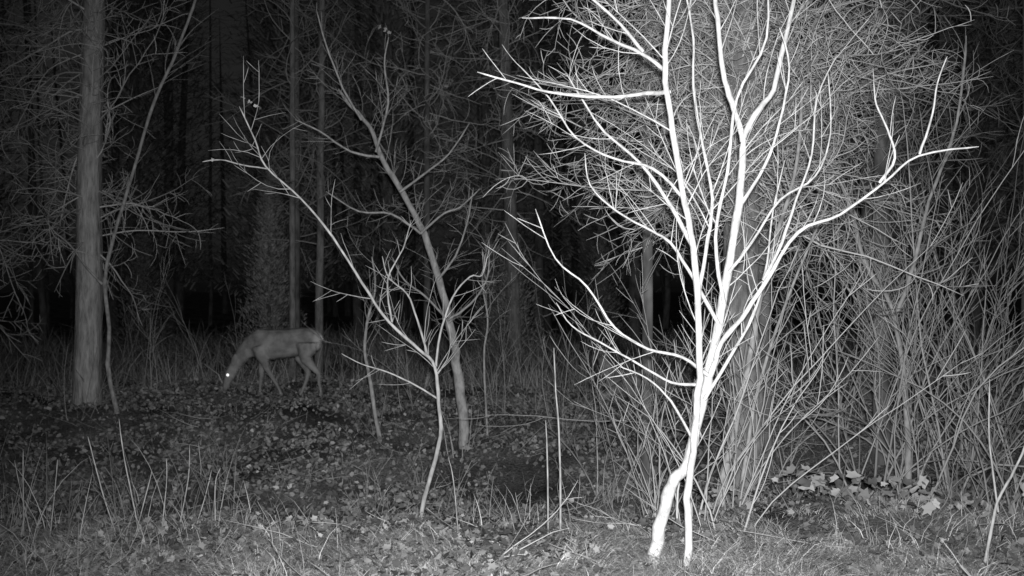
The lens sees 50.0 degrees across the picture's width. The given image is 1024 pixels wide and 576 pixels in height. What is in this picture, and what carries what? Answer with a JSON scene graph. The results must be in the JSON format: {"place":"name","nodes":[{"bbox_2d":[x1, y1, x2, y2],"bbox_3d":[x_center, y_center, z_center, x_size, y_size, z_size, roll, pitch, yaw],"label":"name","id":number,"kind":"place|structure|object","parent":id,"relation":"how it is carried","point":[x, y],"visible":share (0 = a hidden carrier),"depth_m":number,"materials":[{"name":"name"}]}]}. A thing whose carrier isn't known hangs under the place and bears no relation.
{"place":"outdoors","nodes":[
{"label":"outdoors","id":0,"kind":"place"},
{"bbox_2d":[0,0,1022,292],"label":"sky","id":1,"kind":"structure","parent":0,"point":[222,5],"materials":[{"name":"black"}]},
{"bbox_2d":[0,292,1023,575],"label":"forest ground","id":2,"kind":"structure","parent":0,"point":[196,310],"depth_m":10.11,"materials":[{"name":"soil"}]},
{"bbox_2d":[0,0,75,291],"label":"spruce tree","id":3,"kind":"object","parent":2,"relation":"on","point":[1,159],"visible":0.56,"depth_m":25.26,"materials":[{"name":"black plant"}]},
{"bbox_2d":[0,0,114,364],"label":"pine tree","id":4,"kind":"object","parent":2,"relation":"on","point":[9,160],"visible":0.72,"depth_m":13.13,"materials":[{"name":"grey plant"}]},
{"bbox_2d":[1,264,162,388],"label":"hazel shrub","id":5,"kind":"object","parent":2,"relation":"on","point":[127,341],"visible":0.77,"depth_m":14.03,"materials":[{"name":"grey plant"}]},
{"bbox_2d":[47,305,139,418],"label":"hazel shrub","id":6,"kind":"object","parent":2,"relation":"on","point":[57,383],"visible":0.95,"depth_m":10.91,"materials":[{"name":"grey plant"}]},
{"bbox_2d":[0,0,218,407],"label":"pine tree","id":7,"kind":"object","parent":2,"relation":"on","point":[90,192],"visible":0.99,"depth_m":11.49,"materials":[{"name":"grey plant"}]},
{"bbox_2d":[74,242,180,391],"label":"hazel shrub","id":8,"kind":"object","parent":2,"relation":"on","point":[149,337],"visible":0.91,"depth_m":12.26,"materials":[{"name":"grey plant"}]},
{"bbox_2d":[19,0,245,342],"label":"spruce tree","id":9,"kind":"object","parent":2,"relation":"on","point":[134,104],"visible":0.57,"depth_m":24.88,"materials":[{"name":"black plant"}]},
{"bbox_2d":[53,0,217,413],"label":"bare sapling tree","id":10,"kind":"object","parent":2,"relation":"on","point":[107,312],"visible":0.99,"depth_m":11.06,"materials":[{"name":"grey plant"}]},
{"bbox_2d":[102,220,184,368],"bbox_3d":[-6.397,0.152,18.960,1.908,2.656,1.789,0,0,-28],"label":"spruce sapling","id":11,"kind":"object","parent":2,"relation":"on","point":[144,243],"visible":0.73,"depth_m":18.93,"materials":[{"name":"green plant"}]},
{"bbox_2d":[68,0,256,329],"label":"spruce tree","id":12,"kind":"object","parent":2,"relation":"on","point":[170,283],"visible":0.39,"depth_m":31.90,"materials":[{"name":"black plant"}]},
{"bbox_2d":[149,273,292,382],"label":"hazel shrub","id":13,"kind":"object","parent":2,"relation":"on","point":[193,336],"visible":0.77,"depth_m":13.30,"materials":[{"name":"grey plant"}]},
{"bbox_2d":[213,164,314,372],"bbox_3d":[-3.839,-0.272,17.396,1.582,3.398,1.702,0,0,13],"label":"spruce sapling","id":14,"kind":"object","parent":2,"relation":"on","point":[267,316],"visible":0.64,"depth_m":17.32,"materials":[{"name":"black plant"}]},
{"bbox_2d":[159,0,372,325],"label":"spruce tree","id":15,"kind":"object","parent":2,"relation":"on","point":[233,94],"visible":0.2,"depth_m":30.72,"materials":[{"name":"black plant"}]},
{"bbox_2d":[222,327,323,398],"bbox_3d":[-2.708,0.838,12.453,1.213,0.810,0.391,0,0,6],"label":"roe deer","id":16,"kind":"object","parent":2,"relation":"on","point":[301,346],"visible":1,"depth_m":12.36},
{"bbox_2d":[14,352,561,538],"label":"dry plant stalks","id":17,"kind":"object","parent":2,"relation":"on","point":[560,498],"visible":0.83,"depth_m":5.60,"materials":[{"name":"grey dry plant stem"}]},
{"bbox_2d":[203,0,377,376],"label":"pine tree","id":18,"kind":"object","parent":2,"relation":"on","point":[298,236],"visible":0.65,"depth_m":16.45,"materials":[{"name":"grey plant"}]},
{"bbox_2d":[185,0,404,328],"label":"spruce tree","id":19,"kind":"object","parent":2,"relation":"on","point":[304,90],"visible":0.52,"depth_m":22.85,"materials":[{"name":"black plant"}]},
{"bbox_2d":[207,0,392,380],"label":"pine tree","id":20,"kind":"object","parent":2,"relation":"on","point":[293,156],"visible":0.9,"depth_m":15.47,"materials":[{"name":"grey plant"}]},
{"bbox_2d":[246,0,399,377],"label":"pine tree","id":21,"kind":"object","parent":2,"relation":"on","point":[320,191],"visible":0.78,"depth_m":16.16,"materials":[{"name":"grey plant"}]},
{"bbox_2d":[203,56,500,512],"bbox_3d":[-0.879,0.064,6.179,1.674,2.659,0.646,0,0,-7],"label":"bare sapling tree","id":22,"kind":"object","parent":2,"relation":"on","point":[434,365],"visible":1,"depth_m":6.15,"materials":[{"name":"grey plant"}]},
{"bbox_2d":[346,322,385,377],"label":"hazel shrub","id":23,"kind":"object","parent":2,"relation":"on","point":[358,356],"visible":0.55,"depth_m":14.56,"materials":[{"name":"grey plant"}]},
{"bbox_2d":[282,0,497,345],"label":"spruce tree","id":24,"kind":"object","parent":2,"relation":"on","point":[388,9],"visible":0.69,"depth_m":22.85,"materials":[{"name":"black plant"}]},
{"bbox_2d":[368,299,417,386],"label":"hazel shrub","id":25,"kind":"object","parent":2,"relation":"on","point":[398,346],"visible":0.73,"depth_m":13.61,"materials":[{"name":"grey plant"}]},
{"bbox_2d":[283,3,505,448],"bbox_3d":[-1.044,-0.484,10.047,2.004,3.965,1.252,0,0,0],"label":"leaning rowan tree","id":26,"kind":"object","parent":2,"relation":"on","point":[459,388],"visible":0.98,"depth_m":9.84,"materials":[{"name":"grey plant"}]},
{"bbox_2d":[309,279,479,410],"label":"hazel shrub","id":27,"kind":"object","parent":2,"relation":"on","point":[407,390],"visible":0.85,"depth_m":11.19,"materials":[{"name":"grey plant"}]},
{"bbox_2d":[325,0,507,368],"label":"pine tree","id":28,"kind":"object","parent":2,"relation":"on","point":[427,124],"visible":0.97,"depth_m":17.46,"materials":[{"name":"grey plant"}]},
{"bbox_2d":[429,384,480,459],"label":"hazel shrub","id":29,"kind":"object","parent":2,"relation":"on","point":[461,432],"visible":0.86,"depth_m":9.64,"materials":[{"name":"grey plant"}]},
{"bbox_2d":[425,287,523,415],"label":"hazel shrub","id":30,"kind":"object","parent":2,"relation":"on","point":[497,362],"visible":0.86,"depth_m":11.53,"materials":[{"name":"grey plant"}]},
{"bbox_2d":[378,0,579,347],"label":"spruce tree","id":31,"kind":"object","parent":2,"relation":"on","point":[485,109],"visible":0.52,"depth_m":24.79,"materials":[{"name":"black plant"}]},
{"bbox_2d":[460,231,506,364],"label":"spruce sapling","id":32,"kind":"object","parent":2,"relation":"on","point":[491,273],"visible":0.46,"depth_m":18.95,"materials":[{"name":"black plant"}]},
{"bbox_2d":[388,0,600,365],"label":"pine tree","id":33,"kind":"object","parent":2,"relation":"on","point":[504,63],"visible":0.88,"depth_m":17.92,"materials":[{"name":"grey plant"}]},
{"bbox_2d":[0,317,1020,395],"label":"tall dead grass","id":34,"kind":"structure","parent":2,"relation":"on","point":[192,370],"depth_m":15.88,"materials":[{"name":"grey plant"}]},
{"bbox_2d":[0,0,1022,351],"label":"distant forest trees","id":35,"kind":"object","parent":2,"relation":"on","point":[356,308],"visible":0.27,"depth_m":29.29,"materials":[{"name":"black plant"}]},
{"bbox_2d":[0,426,1022,550],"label":"tall dry grass","id":36,"kind":"structure","parent":2,"relation":"on","point":[181,500],"depth_m":5.70,"materials":[{"name":"grey plant"}]},
{"bbox_2d":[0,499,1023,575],"bbox_3d":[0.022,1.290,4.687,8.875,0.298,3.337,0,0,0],"label":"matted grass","id":37,"kind":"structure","parent":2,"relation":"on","point":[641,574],"depth_m":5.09,"materials":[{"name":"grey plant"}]},
{"bbox_2d":[0,380,1023,528],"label":"undergrowth","id":38,"kind":"object","parent":2,"relation":"on","point":[235,410],"visible":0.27,"depth_m":9.54,"materials":[{"name":"grey plant"}]},
{"bbox_2d":[0,370,1023,575],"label":"fallen twigs","id":39,"kind":"object","parent":2,"relation":"on","point":[608,516],"visible":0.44,"depth_m":6.36,"materials":[{"name":"grey wood"}]},
{"bbox_2d":[0,355,1023,520],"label":"dead herbs","id":40,"kind":"object","parent":2,"relation":"on","point":[200,466],"visible":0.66,"depth_m":8.54,"materials":[{"name":"grey plant"}]},
{"bbox_2d":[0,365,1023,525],"bbox_3d":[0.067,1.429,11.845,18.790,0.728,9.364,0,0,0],"label":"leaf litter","id":41,"kind":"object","parent":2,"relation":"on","point":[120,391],"visible":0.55,"depth_m":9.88,"materials":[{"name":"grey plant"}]},
{"bbox_2d":[473,206,561,367],"bbox_3d":[-0.038,0.028,18.163,1.608,2.826,1.704,0,0,-24],"label":"spruce sapling","id":42,"kind":"object","parent":2,"relation":"on","point":[503,293],"visible":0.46,"depth_m":18.11,"materials":[{"name":"black plant"}]},
{"bbox_2d":[431,0,657,333],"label":"spruce tree","id":43,"kind":"object","parent":2,"relation":"on","point":[547,302],"visible":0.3,"depth_m":31.86,"materials":[{"name":"black plant"}]},
{"bbox_2d":[517,299,574,391],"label":"hazel shrub","id":44,"kind":"object","parent":2,"relation":"on","point":[544,355],"visible":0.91,"depth_m":13.20,"materials":[{"name":"grey plant"}]},
{"bbox_2d":[529,306,625,407],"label":"hazel shrub","id":45,"kind":"object","parent":2,"relation":"on","point":[586,367],"visible":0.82,"depth_m":12.10,"materials":[{"name":"grey plant"}]},
{"bbox_2d":[525,287,640,432],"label":"hazel shrub","id":46,"kind":"object","parent":2,"relation":"on","point":[566,372],"visible":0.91,"depth_m":10.15,"materials":[{"name":"grey plant"}]},
{"bbox_2d":[550,219,641,363],"bbox_3d":[1.481,0.123,18.432,1.822,2.596,1.911,0,0,0],"label":"spruce sapling","id":47,"kind":"object","parent":2,"relation":"on","point":[601,243],"visible":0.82,"depth_m":18.43,"materials":[{"name":"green plant"}]},
{"bbox_2d":[531,258,706,502],"bbox_3d":[0.855,0.702,8.519,1.390,1.894,1.485,0,0,0],"label":"hazel shrub","id":48,"kind":"object","parent":2,"relation":"on","point":[596,420],"visible":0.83,"depth_m":8.19,"materials":[{"name":"grey plant"}]},
{"bbox_2d":[521,0,723,345],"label":"spruce tree","id":49,"kind":"object","parent":2,"relation":"on","point":[634,290],"visible":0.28,"depth_m":22.87,"materials":[{"name":"grey plant"}]},
{"bbox_2d":[591,336,677,401],"bbox_3d":[1.364,0.909,12.377,1.027,0.733,0.400,0,0,8],"label":"roe deer","id":50,"kind":"object","parent":2,"relation":"on","point":[607,365],"visible":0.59,"depth_m":12.29},
{"bbox_2d":[494,0,818,491],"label":"spruce tree","id":51,"kind":"object","parent":2,"relation":"on","point":[647,297],"visible":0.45,"depth_m":8.47,"materials":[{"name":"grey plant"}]},
{"bbox_2d":[549,246,778,524],"bbox_3d":[0.750,0.603,6.138,1.136,1.778,2.504,0,0,0],"label":"hazel shrub","id":52,"kind":"object","parent":2,"relation":"on","point":[658,492],"visible":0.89,"depth_m":6.24,"materials":[{"name":"grey plant"}]},
{"bbox_2d":[456,299,892,489],"bbox_3d":[1.756,0.832,9.308,2.820,1.571,4.210,0,0,27],"label":"hazel shrub","id":53,"kind":"object","parent":2,"relation":"on","point":[790,456],"visible":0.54,"depth_m":8.68,"materials":[{"name":"grey plant"}]},
{"bbox_2d":[672,199,723,369],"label":"spruce sapling","id":54,"kind":"object","parent":2,"relation":"on","point":[710,272],"visible":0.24,"depth_m":16.96,"materials":[{"name":"grey plant"}]},
{"bbox_2d":[585,280,842,510],"bbox_3d":[1.367,0.781,7.903,1.349,1.709,2.627,0,0,37],"label":"hazel shrub","id":55,"kind":"object","parent":2,"relation":"on","point":[650,470],"visible":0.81,"depth_m":7.48,"materials":[{"name":"grey plant"}]},
{"bbox_2d":[468,0,978,568],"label":"bare maple tree","id":56,"kind":"object","parent":2,"relation":"on","point":[704,386],"visible":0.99,"depth_m":4.81,"materials":[{"name":"white plant"}]},
{"bbox_2d":[484,229,980,534],"bbox_3d":[1.035,0.462,5.595,2.466,1.612,0.844,0,0,27],"label":"hazel shrub","id":57,"kind":"object","parent":2,"relation":"on","point":[756,491],"visible":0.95,"depth_m":5.42,"materials":[{"name":"grey plant"}]},
{"bbox_2d":[607,225,864,525],"bbox_3d":[1.287,0.468,6.093,1.100,1.656,1.866,0,0,26],"label":"hazel shrub","id":58,"kind":"object","parent":2,"relation":"on","point":[718,454],"visible":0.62,"depth_m":5.85,"materials":[{"name":"grey plant"}]},
{"bbox_2d":[483,0,995,506],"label":"spruce tree","id":59,"kind":"object","parent":2,"relation":"on","point":[743,36],"visible":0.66,"depth_m":7.78,"materials":[{"name":"grey plant"}]},
{"bbox_2d":[548,185,961,516],"bbox_3d":[1.375,0.384,6.272,1.450,1.907,1.953,0,0,-36],"label":"hazel shrub","id":60,"kind":"object","parent":2,"relation":"on","point":[753,440],"visible":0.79,"depth_m":6.00,"materials":[{"name":"grey plant"}]},
{"bbox_2d":[707,319,805,506],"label":"hazel shrub","id":61,"kind":"object","parent":2,"relation":"on","point":[755,466],"visible":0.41,"depth_m":7.17,"materials":[{"name":"grey plant"}]},
{"bbox_2d":[539,50,997,438],"bbox_3d":[2.914,-0.070,9.881,3.508,3.746,6.295,0,0,-20],"label":"hazel shrub","id":62,"kind":"object","parent":2,"relation":"on","point":[860,355],"visible":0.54,"depth_m":9.62,"materials":[{"name":"grey plant"}]},
{"bbox_2d":[693,73,864,506],"bbox_3d":[1.744,0.046,6.933,1.289,2.798,0.600,0,0,-7],"label":"rowan tree","id":63,"kind":"object","parent":2,"relation":"on","point":[747,367],"visible":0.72,"depth_m":6.82,"materials":[{"name":"grey plant"}]},
{"bbox_2d":[553,0,1011,485],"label":"spruce tree","id":64,"kind":"object","parent":2,"relation":"on","point":[767,309],"visible":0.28,"depth_m":8.34,"materials":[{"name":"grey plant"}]},
{"bbox_2d":[680,0,897,294],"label":"spruce tree","id":65,"kind":"object","parent":2,"relation":"on","point":[813,198],"visible":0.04,"depth_m":31.71,"materials":[{"name":"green plant"}]},
{"bbox_2d":[661,0,923,356],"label":"spruce tree","id":66,"kind":"object","parent":2,"relation":"on","point":[785,328],"visible":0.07,"depth_m":21.87,"materials":[{"name":"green plant"}]},
{"bbox_2d":[634,1,1023,497],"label":"hazel shrub","id":67,"kind":"object","parent":2,"relation":"on","point":[880,422],"visible":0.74,"depth_m":7.94,"materials":[{"name":"grey plant"}]},
{"bbox_2d":[668,155,1023,509],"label":"hazel shrub","id":68,"kind":"object","parent":2,"relation":"on","point":[991,402],"visible":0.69,"depth_m":8.40,"materials":[{"name":"grey plant"}]},
{"bbox_2d":[678,0,1018,464],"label":"spruce tree","id":69,"kind":"object","parent":2,"relation":"on","point":[879,155],"visible":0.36,"depth_m":9.14,"materials":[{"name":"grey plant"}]},
{"bbox_2d":[674,41,1023,493],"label":"hazel shrub","id":70,"kind":"object","parent":2,"relation":"on","point":[874,430],"visible":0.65,"depth_m":8.39,"materials":[{"name":"grey plant"}]},
{"bbox_2d":[682,108,1023,506],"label":"hazel shrub","id":71,"kind":"object","parent":2,"relation":"on","point":[946,426],"visible":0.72,"depth_m":7.44,"materials":[{"name":"grey plant"}]},
{"bbox_2d":[705,463,1023,526],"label":"maple leaf pile","id":72,"kind":"object","parent":2,"relation":"on","point":[815,481],"visible":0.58,"depth_m":6.02,"materials":[{"name":"grey plant"}]},
{"bbox_2d":[788,15,990,501],"bbox_3d":[2.730,-0.198,8.084,1.083,3.669,1.057,0,0,-34],"label":"rowan tree","id":73,"kind":"object","parent":2,"relation":"on","point":[908,460],"visible":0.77,"depth_m":8.04,"materials":[{"name":"grey plant"}]},
{"bbox_2d":[772,0,1010,403],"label":"pine tree","id":74,"kind":"object","parent":2,"relation":"on","point":[866,389],"visible":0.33,"depth_m":11.92,"materials":[{"name":"grey plant"}]},
{"bbox_2d":[762,59,1023,500],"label":"hazel shrub","id":75,"kind":"object","parent":2,"relation":"on","point":[946,469],"visible":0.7,"depth_m":8.16,"materials":[{"name":"grey plant"}]},
{"bbox_2d":[814,162,1023,450],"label":"hazel shrub","id":76,"kind":"object","parent":2,"relation":"on","point":[1013,388],"visible":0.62,"depth_m":9.28,"materials":[{"name":"grey plant"}]},
{"bbox_2d":[818,174,1023,471],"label":"hazel shrub","id":77,"kind":"object","parent":2,"relation":"on","point":[974,452],"visible":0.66,"depth_m":9.08,"materials":[{"name":"grey plant"}]},
{"bbox_2d":[827,297,1023,510],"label":"hazel shrub","id":78,"kind":"object","parent":2,"relation":"on","point":[971,440],"visible":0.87,"depth_m":7.62,"materials":[{"name":"grey plant"}]},
{"bbox_2d":[857,0,1022,350],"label":"spruce tree","id":79,"kind":"object","parent":2,"relation":"on","point":[977,308],"visible":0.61,"depth_m":21.86,"materials":[{"name":"dark twig bark"},{"name":"dark bark"}]},
{"bbox_2d":[920,0,1023,402],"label":"pine tree","id":80,"kind":"object","parent":2,"relation":"on","point":[1003,149],"visible":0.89,"depth_m":11.39,"materials":[{"name":"grey plant"}]},
{"bbox_2d":[945,3,1022,287],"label":"spruce tree","id":81,"kind":"object","parent":2,"relation":"on","point":[1012,193],"visible":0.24,"depth_m":25.34,"materials":[{"name":"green plant"}]},
{"bbox_2d":[983,379,1023,564],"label":"bare sapling tree","id":82,"kind":"object","parent":2,"relation":"on","point":[996,508],"visible":0.92,"depth_m":4.89,"materials":[{"name":"grey plant"}]},
{"bbox_2d":[0,472,1023,575],"bbox_3d":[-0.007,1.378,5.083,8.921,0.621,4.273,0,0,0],"label":"grass","id":83,"kind":"structure","parent":0,"point":[708,554],"depth_m":5.03,"materials":[{"name":"grey plant"}]}
]}

